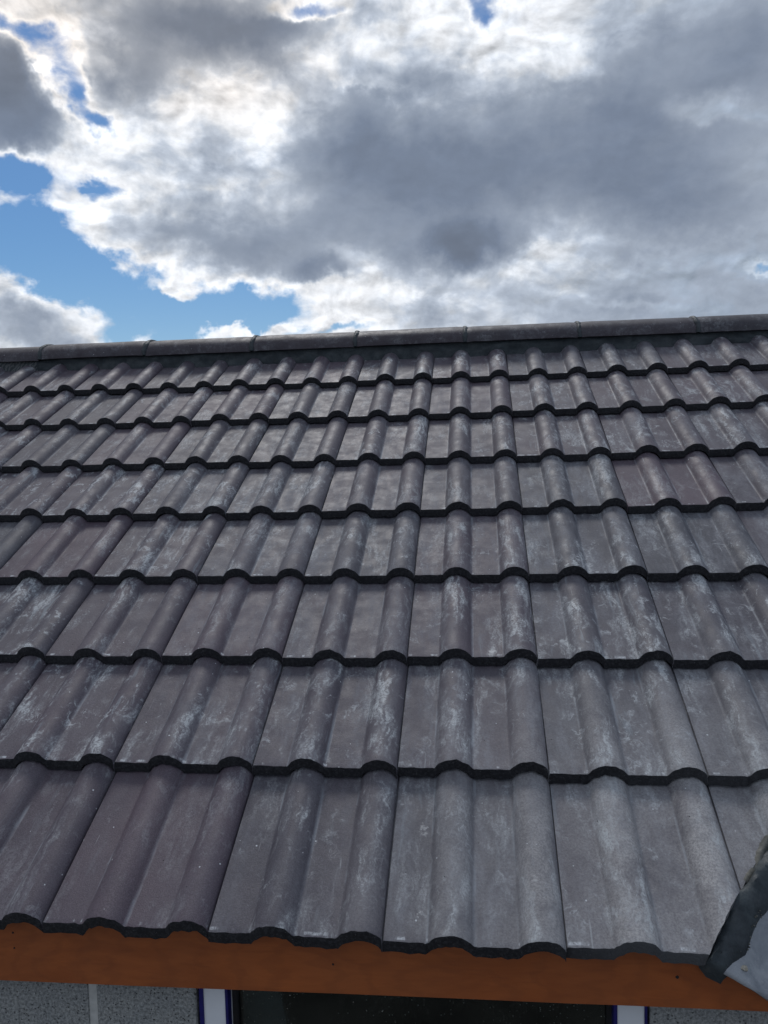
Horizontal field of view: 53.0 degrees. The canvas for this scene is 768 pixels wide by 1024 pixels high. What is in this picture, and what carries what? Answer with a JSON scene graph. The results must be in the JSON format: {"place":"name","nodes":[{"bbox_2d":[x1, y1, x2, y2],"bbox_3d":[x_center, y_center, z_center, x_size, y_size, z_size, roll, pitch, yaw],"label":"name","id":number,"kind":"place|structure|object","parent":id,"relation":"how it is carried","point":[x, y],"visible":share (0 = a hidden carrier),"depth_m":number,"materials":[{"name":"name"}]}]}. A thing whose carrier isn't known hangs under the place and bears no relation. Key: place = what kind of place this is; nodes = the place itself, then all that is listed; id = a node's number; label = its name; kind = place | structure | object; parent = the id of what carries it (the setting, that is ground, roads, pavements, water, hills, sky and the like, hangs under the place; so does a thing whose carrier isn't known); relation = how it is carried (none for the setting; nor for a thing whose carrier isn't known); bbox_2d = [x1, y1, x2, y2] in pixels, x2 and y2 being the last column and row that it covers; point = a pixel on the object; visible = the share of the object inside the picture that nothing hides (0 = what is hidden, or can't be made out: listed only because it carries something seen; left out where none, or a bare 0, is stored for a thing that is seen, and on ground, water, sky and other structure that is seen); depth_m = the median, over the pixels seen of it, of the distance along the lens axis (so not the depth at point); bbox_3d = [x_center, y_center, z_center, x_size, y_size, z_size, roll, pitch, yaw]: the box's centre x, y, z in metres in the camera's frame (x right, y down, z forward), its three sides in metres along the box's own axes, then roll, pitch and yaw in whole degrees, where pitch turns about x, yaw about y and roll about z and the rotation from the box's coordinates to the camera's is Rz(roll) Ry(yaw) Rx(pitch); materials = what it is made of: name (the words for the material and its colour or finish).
{"place":"outdoors","nodes":[
{"label":"outdoors","id":0,"kind":"place"},
{"bbox_2d":[0,0,767,347],"label":"sky","id":1,"kind":"structure","parent":0,"point":[170,169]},
{"label":"ground","id":2,"kind":"structure","parent":0,"visible":0},
{"bbox_2d":[0,980,767,1023],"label":"block wall","id":3,"kind":"structure","parent":2,"relation":"on","point":[25,1002],"depth_m":1.42,"materials":[{"name":"concrete"}]},
{"bbox_2d":[0,922,767,1011],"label":"fascia board","id":4,"kind":"object","parent":3,"relation":"attached to","point":[101,955],"visible":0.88,"depth_m":1.33,"materials":[{"name":"brown wood"}]},
{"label":"concrete tile","id":5,"kind":"object","parent":4,"relation":"on","visible":0},
{"bbox_2d":[0,655,47,731],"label":"concrete tile","id":6,"kind":"object","parent":5,"relation":"on","point":[18,680],"visible":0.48,"depth_m":1.84,"materials":[{"name":"grey concrete"}]},
{"bbox_2d":[0,576,95,662],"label":"concrete tile","id":7,"kind":"object","parent":6,"relation":"on","point":[36,615],"visible":0.8,"depth_m":2.05,"materials":[{"name":"grey concrete"}]},
{"bbox_2d":[0,514,135,584],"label":"concrete tile","id":8,"kind":"object","parent":7,"relation":"on","point":[69,549],"visible":0.88,"depth_m":2.27,"materials":[{"name":"grey concrete"}]},
{"bbox_2d":[42,463,166,521],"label":"concrete tile","id":9,"kind":"object","parent":8,"relation":"on","point":[108,492],"visible":0.9,"depth_m":2.52,"materials":[{"name":"grey concrete"}]},
{"bbox_2d":[82,421,192,470],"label":"concrete tile","id":10,"kind":"object","parent":9,"relation":"on","point":[141,446],"visible":0.91,"depth_m":2.77,"materials":[{"name":"grey concrete"}]},
{"bbox_2d":[115,386,213,428],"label":"concrete tile","id":11,"kind":"object","parent":10,"relation":"on","point":[168,407],"visible":0.94,"depth_m":3.02,"materials":[{"name":"grey concrete"}]},
{"bbox_2d":[143,360,227,393],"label":"concrete tile","id":12,"kind":"object","parent":11,"relation":"on","point":[187,377],"visible":0.87,"depth_m":3.25,"materials":[{"name":"grey concrete"}]},
{"bbox_2d":[199,988,646,1023],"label":"window","id":13,"kind":"structure","parent":3,"relation":"attached to","point":[221,1006],"depth_m":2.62,"materials":[{"name":"white plastic"}]},
{"bbox_3d":[0.345,-0.035,3.578,5.442,1.378,4.454,-1,4,7],"label":"roof deck","id":14,"kind":"object","parent":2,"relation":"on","visible":0},
{"bbox_2d":[0,760,116,931],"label":"concrete tile","id":15,"kind":"object","parent":14,"relation":"on","point":[47,816],"visible":0.83,"depth_m":1.51,"materials":[{"name":"grey concrete"}]},
{"bbox_2d":[0,656,163,770],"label":"concrete tile","id":16,"kind":"object","parent":15,"relation":"on","point":[80,713],"visible":0.85,"depth_m":1.74,"materials":[{"name":"grey concrete"}]},
{"bbox_2d":[45,576,198,664],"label":"concrete tile","id":17,"kind":"object","parent":16,"relation":"on","point":[128,620],"visible":0.88,"depth_m":1.99,"materials":[{"name":"grey concrete"}]},
{"bbox_2d":[94,512,227,583],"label":"concrete tile","id":18,"kind":"object","parent":17,"relation":"on","point":[166,548],"visible":0.94,"depth_m":2.24,"materials":[{"name":"grey concrete"}]},
{"bbox_2d":[132,461,249,520],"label":"concrete tile","id":19,"kind":"object","parent":18,"relation":"on","point":[196,491],"visible":0.85,"depth_m":2.49,"materials":[{"name":"grey concrete"}]},
{"bbox_2d":[164,418,269,468],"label":"concrete tile","id":20,"kind":"object","parent":19,"relation":"on","point":[218,443],"visible":0.82,"depth_m":2.74,"materials":[{"name":"grey concrete"}]},
{"bbox_2d":[191,383,284,425],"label":"concrete tile","id":21,"kind":"object","parent":20,"relation":"on","point":[238,404],"visible":0.85,"depth_m":2.99,"materials":[{"name":"grey concrete"}]},
{"bbox_2d":[213,357,295,390],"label":"concrete tile","id":22,"kind":"object","parent":21,"relation":"on","point":[254,374],"visible":0.87,"depth_m":3.21,"materials":[{"name":"grey concrete"}]},
{"bbox_2d":[42,763,254,938],"bbox_3d":[-0.438,0.619,1.493,0.311,0.049,0.392,-1,31,7],"label":"concrete tile","id":23,"kind":"object","parent":14,"relation":"on","point":[152,857],"visible":0.9,"depth_m":1.44,"materials":[{"name":"grey concrete"}]},
{"bbox_2d":[114,656,282,772],"bbox_3d":[-0.409,0.430,1.768,0.311,0.049,0.392,-1,30,7],"label":"concrete tile","id":24,"kind":"object","parent":23,"relation":"on","point":[204,714],"visible":0.84,"depth_m":1.71,"materials":[{"name":"grey concrete"}]},
{"bbox_2d":[162,575,304,663],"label":"concrete tile","id":25,"kind":"object","parent":24,"relation":"on","point":[236,620],"visible":0.83,"depth_m":1.96,"materials":[{"name":"grey concrete"}]},
{"bbox_2d":[197,511,322,583],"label":"concrete tile","id":26,"kind":"object","parent":25,"relation":"on","point":[260,547],"visible":0.84,"depth_m":2.20,"materials":[{"name":"grey concrete"}]},
{"bbox_2d":[226,460,335,519],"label":"concrete tile","id":27,"kind":"object","parent":26,"relation":"on","point":[281,490],"visible":0.9,"depth_m":2.45,"materials":[{"name":"grey concrete"}]},
{"bbox_2d":[249,416,348,468],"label":"concrete tile","id":28,"kind":"object","parent":27,"relation":"on","point":[298,442],"visible":0.91,"depth_m":2.70,"materials":[{"name":"grey concrete"}]},
{"bbox_2d":[268,381,357,423],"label":"concrete tile","id":29,"kind":"object","parent":28,"relation":"on","point":[309,402],"visible":0.91,"depth_m":2.95,"materials":[{"name":"grey concrete"}]},
{"bbox_2d":[284,355,363,388],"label":"concrete tile","id":30,"kind":"object","parent":29,"relation":"on","point":[322,372],"visible":0.84,"depth_m":3.18,"materials":[{"name":"grey concrete"}]},
{"bbox_2d":[208,767,398,951],"bbox_3d":[-0.140,0.616,1.457,0.311,0.048,0.392,-1,31,7],"label":"concrete tile","id":31,"kind":"object","parent":14,"relation":"on","point":[309,863],"visible":0.85,"depth_m":1.40,"materials":[{"name":"grey concrete"}]},
{"bbox_2d":[252,657,407,777],"bbox_3d":[-0.110,0.424,1.730,0.311,0.049,0.392,-1,30,7],"label":"concrete tile","id":32,"kind":"object","parent":31,"relation":"on","point":[329,717],"visible":0.84,"depth_m":1.67,"materials":[{"name":"grey concrete"}]},
{"bbox_2d":[282,576,414,666],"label":"concrete tile","id":33,"kind":"object","parent":32,"relation":"on","point":[347,621],"visible":0.83,"depth_m":1.92,"materials":[{"name":"grey concrete"}]},
{"bbox_2d":[304,509,419,583],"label":"concrete tile","id":34,"kind":"object","parent":33,"relation":"on","point":[361,546],"visible":0.89,"depth_m":2.17,"materials":[{"name":"grey concrete"}]},
{"bbox_2d":[321,457,424,517],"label":"concrete tile","id":35,"kind":"object","parent":34,"relation":"on","point":[372,488],"visible":0.8,"depth_m":2.41,"materials":[{"name":"grey concrete"}]},
{"bbox_2d":[336,414,428,466],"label":"concrete tile","id":36,"kind":"object","parent":35,"relation":"on","point":[380,440],"visible":0.87,"depth_m":2.67,"materials":[{"name":"grey concrete"}]},
{"bbox_2d":[348,378,431,421],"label":"concrete tile","id":37,"kind":"object","parent":36,"relation":"on","point":[388,400],"visible":0.83,"depth_m":2.92,"materials":[{"name":"grey concrete"}]},
{"bbox_2d":[357,351,433,385],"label":"concrete tile","id":38,"kind":"object","parent":37,"relation":"on","point":[394,368],"visible":0.81,"depth_m":3.14,"materials":[{"name":"grey concrete"}]},
{"bbox_2d":[0,316,767,371],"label":"ridge mortar","id":39,"kind":"object","parent":14,"relation":"on","point":[449,350],"visible":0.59,"depth_m":3.29,"materials":[{"name":"grey concrete"}]},
{"bbox_2d":[0,347,39,362],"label":"half round tile","id":40,"kind":"object","parent":39,"relation":"on","point":[22,354],"visible":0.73,"depth_m":3.48,"materials":[{"name":"concrete"}]},
{"bbox_2d":[40,341,145,359],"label":"half round tile","id":41,"kind":"object","parent":39,"relation":"on","point":[97,350],"visible":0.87,"depth_m":3.44,"materials":[{"name":"concrete"}]},
{"bbox_2d":[145,337,251,355],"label":"half round tile","id":42,"kind":"object","parent":39,"relation":"on","point":[199,346],"visible":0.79,"depth_m":3.38,"materials":[{"name":"concrete"}]},
{"bbox_2d":[253,332,354,350],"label":"half round tile","id":43,"kind":"object","parent":39,"relation":"on","point":[303,341],"visible":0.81,"depth_m":3.33,"materials":[{"name":"concrete"}]},
{"bbox_2d":[356,327,462,346],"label":"half round tile","id":44,"kind":"object","parent":39,"relation":"on","point":[412,336],"visible":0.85,"depth_m":3.27,"materials":[{"name":"concrete"}]},
{"bbox_2d":[467,322,577,341],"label":"half round tile","id":45,"kind":"object","parent":39,"relation":"on","point":[522,332],"visible":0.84,"depth_m":3.22,"materials":[{"name":"concrete"}]},
{"bbox_2d":[580,317,696,337],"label":"half round tile","id":46,"kind":"object","parent":39,"relation":"on","point":[660,326],"visible":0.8,"depth_m":3.16,"materials":[{"name":"concrete"}]},
{"bbox_2d":[697,314,767,332],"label":"half round tile","id":47,"kind":"object","parent":39,"relation":"on","point":[735,323],"visible":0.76,"depth_m":3.12,"materials":[{"name":"concrete"}]},
{"bbox_2d":[382,768,565,960],"bbox_3d":[0.158,0.612,1.420,0.311,0.048,0.391,-1,31,7],"label":"concrete tile","id":48,"kind":"object","parent":14,"relation":"on","point":[473,868],"visible":0.88,"depth_m":1.37,"materials":[{"name":"grey concrete"}]},
{"bbox_2d":[397,657,547,779],"bbox_3d":[0.188,0.417,1.698,0.311,0.048,0.391,-1,30,7],"label":"concrete tile","id":49,"kind":"object","parent":48,"relation":"on","point":[474,721],"visible":0.88,"depth_m":1.64,"materials":[{"name":"grey concrete"}]},
{"bbox_2d":[407,575,536,665],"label":"concrete tile","id":50,"kind":"object","parent":49,"relation":"on","point":[475,623],"visible":0.82,"depth_m":1.88,"materials":[{"name":"grey concrete"}]},
{"bbox_2d":[414,507,528,582],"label":"concrete tile","id":51,"kind":"object","parent":50,"relation":"on","point":[478,548],"visible":0.82,"depth_m":2.13,"materials":[{"name":"grey concrete"}]},
{"bbox_2d":[420,455,521,516],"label":"concrete tile","id":52,"kind":"object","parent":51,"relation":"on","point":[476,489],"visible":0.89,"depth_m":2.38,"materials":[{"name":"grey concrete"}]},
{"bbox_2d":[425,411,516,463],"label":"concrete tile","id":53,"kind":"object","parent":52,"relation":"on","point":[481,440],"visible":0.88,"depth_m":2.63,"materials":[{"name":"grey concrete"}]},
{"bbox_2d":[429,375,511,419],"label":"concrete tile","id":54,"kind":"object","parent":53,"relation":"on","point":[481,399],"visible":0.88,"depth_m":2.88,"materials":[{"name":"grey concrete"}]},
{"bbox_2d":[432,349,508,383],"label":"concrete tile","id":55,"kind":"object","parent":54,"relation":"on","point":[488,368],"visible":0.78,"depth_m":3.11,"materials":[{"name":"grey concrete"}]},
{"bbox_2d":[549,775,739,965],"bbox_3d":[0.456,0.604,1.389,0.311,0.048,0.392,-1,31,7],"label":"concrete tile","id":56,"kind":"object","parent":14,"relation":"on","point":[647,869],"visible":0.88,"depth_m":1.34,"materials":[{"name":"grey concrete"}]},
{"bbox_2d":[537,659,707,785],"bbox_3d":[0.484,0.416,1.660,0.311,0.049,0.392,-1,30,7],"label":"concrete tile","id":57,"kind":"object","parent":56,"relation":"on","point":[630,726],"visible":0.85,"depth_m":1.60,"materials":[{"name":"grey concrete"}]},
{"bbox_2d":[528,573,672,667],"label":"concrete tile","id":58,"kind":"object","parent":57,"relation":"on","point":[605,624],"visible":0.81,"depth_m":1.85,"materials":[{"name":"grey concrete"}]},
{"bbox_2d":[522,505,646,581],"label":"concrete tile","id":59,"kind":"object","parent":58,"relation":"on","point":[562,541],"visible":0.85,"depth_m":2.09,"materials":[{"name":"grey concrete"}]},
{"bbox_2d":[516,453,626,513],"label":"concrete tile","id":60,"kind":"object","parent":59,"relation":"on","point":[549,483],"visible":0.84,"depth_m":2.34,"materials":[{"name":"grey concrete"}]},
{"bbox_2d":[512,407,610,461],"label":"concrete tile","id":61,"kind":"object","parent":60,"relation":"on","point":[539,435],"visible":0.89,"depth_m":2.60,"materials":[{"name":"grey concrete"}]},
{"bbox_2d":[509,372,597,416],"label":"concrete tile","id":62,"kind":"object","parent":61,"relation":"on","point":[571,394],"visible":0.86,"depth_m":2.84,"materials":[{"name":"grey concrete"}]},
{"bbox_2d":[506,345,586,380],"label":"concrete tile","id":63,"kind":"object","parent":62,"relation":"on","point":[565,362],"visible":0.77,"depth_m":3.07,"materials":[{"name":"grey concrete"}]},
{"bbox_2d":[724,911,767,1000],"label":"lead sheet","id":64,"kind":"object","parent":14,"relation":"on","point":[754,960],"visible":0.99,"depth_m":1.23,"materials":[{"name":"grey metal"}]},
{"bbox_2d":[699,835,767,983],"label":"valley mortar","id":65,"kind":"object","parent":64,"relation":"on","point":[748,910],"visible":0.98,"depth_m":1.26,"materials":[{"name":"black concrete"}]},
{"bbox_2d":[707,778,767,889],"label":"concrete tile","id":66,"kind":"object","parent":65,"relation":"on","point":[741,812],"visible":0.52,"depth_m":1.42,"materials":[{"name":"grey concrete"}]},
{"bbox_2d":[669,659,767,786],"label":"concrete tile","id":67,"kind":"object","parent":66,"relation":"on","point":[725,703],"visible":0.73,"depth_m":1.59,"materials":[{"name":"grey concrete"}]},
{"bbox_2d":[645,572,767,668],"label":"concrete tile","id":68,"kind":"object","parent":67,"relation":"on","point":[706,623],"visible":0.78,"depth_m":1.83,"materials":[{"name":"grey concrete"}]},
{"bbox_2d":[625,504,767,581],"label":"concrete tile","id":69,"kind":"object","parent":68,"relation":"on","point":[714,543],"visible":0.8,"depth_m":2.06,"materials":[{"name":"grey concrete"}]},
{"bbox_2d":[610,450,735,513],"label":"concrete tile","id":70,"kind":"object","parent":69,"relation":"on","point":[653,482],"visible":0.89,"depth_m":2.31,"materials":[{"name":"grey concrete"}]},
{"bbox_2d":[597,405,708,459],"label":"concrete tile","id":71,"kind":"object","parent":70,"relation":"on","point":[633,432],"visible":0.81,"depth_m":2.56,"materials":[{"name":"grey concrete"}]},
{"bbox_2d":[587,368,685,413],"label":"concrete tile","id":72,"kind":"object","parent":71,"relation":"on","point":[619,391],"visible":0.85,"depth_m":2.81,"materials":[{"name":"grey concrete"}]},
{"bbox_2d":[580,341,666,376],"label":"concrete tile","id":73,"kind":"object","parent":72,"relation":"on","point":[641,358],"visible":0.81,"depth_m":3.04,"materials":[{"name":"grey concrete"}]},
{"bbox_2d":[741,965,747,970],"bbox_3d":[0.573,0.726,1.229,0.013,0.008,0.015,-1,4,7],"label":"mortar crumb","id":74,"kind":"object","parent":64,"relation":"on","point":[744,967],"visible":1,"depth_m":1.23,"materials":[{"name":"beige concrete"}]},
{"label":"concrete tile","id":75,"kind":"object","parent":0,"visible":0},
{"bbox_2d":[0,514,43,569],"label":"concrete tile","id":76,"kind":"object","parent":75,"relation":"on","point":[15,536],"visible":0.54,"depth_m":2.37,"materials":[{"name":"grey concrete"}]},
{"bbox_2d":[0,465,83,521],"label":"concrete tile","id":77,"kind":"object","parent":76,"relation":"on","point":[30,490],"visible":0.83,"depth_m":2.58,"materials":[{"name":"grey concrete"}]},
{"bbox_2d":[2,423,115,472],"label":"concrete tile","id":78,"kind":"object","parent":77,"relation":"on","point":[62,448],"visible":0.89,"depth_m":2.80,"materials":[{"name":"grey concrete"}]},
{"bbox_2d":[41,388,143,429],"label":"concrete tile","id":79,"kind":"object","parent":78,"relation":"on","point":[96,409],"visible":0.83,"depth_m":3.06,"materials":[{"name":"grey concrete"}]},
{"bbox_2d":[74,362,162,394],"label":"concrete tile","id":80,"kind":"object","parent":79,"relation":"on","point":[122,378],"visible":0.86,"depth_m":3.28,"materials":[{"name":"grey concrete"}]},
{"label":"concrete tile","id":81,"kind":"object","parent":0,"visible":0},
{"bbox_2d":[736,506,767,564],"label":"concrete tile","id":82,"kind":"object","parent":81,"relation":"on","point":[755,523],"visible":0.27,"depth_m":2.13,"materials":[{"name":"grey concrete"}]},
{"bbox_2d":[706,448,767,509],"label":"concrete tile","id":83,"kind":"object","parent":82,"relation":"on","point":[743,473],"visible":0.66,"depth_m":2.31,"materials":[{"name":"grey concrete"}]},
{"bbox_2d":[686,401,767,456],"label":"concrete tile","id":84,"kind":"object","parent":83,"relation":"on","point":[723,429],"visible":0.81,"depth_m":2.55,"materials":[{"name":"grey concrete"}]},
{"bbox_2d":[665,364,767,410],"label":"concrete tile","id":85,"kind":"object","parent":84,"relation":"on","point":[733,387],"visible":0.84,"depth_m":2.78,"materials":[{"name":"grey concrete"}]},
{"bbox_2d":[655,337,749,373],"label":"concrete tile","id":86,"kind":"object","parent":85,"relation":"on","point":[716,354],"visible":0.77,"depth_m":3.00,"materials":[{"name":"grey concrete"}]},
{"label":"concrete tile","id":87,"kind":"object","parent":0,"visible":0},
{"bbox_2d":[0,424,43,472],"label":"concrete tile","id":88,"kind":"object","parent":87,"relation":"on","point":[13,443],"visible":0.73,"depth_m":2.90,"materials":[{"name":"grey concrete"}]},
{"bbox_2d":[0,390,76,429],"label":"concrete tile","id":89,"kind":"object","parent":88,"relation":"on","point":[26,410],"visible":0.86,"depth_m":3.11,"materials":[{"name":"grey concrete"}]},
{"bbox_2d":[7,364,98,396],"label":"concrete tile","id":90,"kind":"object","parent":89,"relation":"on","point":[56,380],"visible":0.89,"depth_m":3.31,"materials":[{"name":"grey concrete"}]},
{"label":"concrete tile","id":91,"kind":"object","parent":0,"visible":0},
{"bbox_2d":[0,391,8,403],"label":"concrete tile","id":92,"kind":"object","parent":91,"relation":"on","point":[3,397],"visible":0.37,"depth_m":3.25,"materials":[{"name":"grey concrete"}]},
{"bbox_2d":[0,365,35,394],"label":"concrete tile","id":93,"kind":"object","parent":92,"relation":"on","point":[10,380],"visible":0.61,"depth_m":3.39,"materials":[{"name":"grey concrete"}]},
{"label":"concrete tile","id":94,"kind":"object","parent":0,"visible":0},
{"bbox_2d":[750,370,767,389],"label":"concrete tile","id":95,"kind":"object","parent":94,"relation":"on","point":[761,376],"visible":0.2,"depth_m":2.87,"materials":[{"name":"grey concrete"}]},
{"bbox_2d":[732,335,767,369],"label":"concrete tile","id":96,"kind":"object","parent":95,"relation":"on","point":[754,352],"visible":0.64,"depth_m":3.01,"materials":[{"name":"grey concrete"}]}
]}

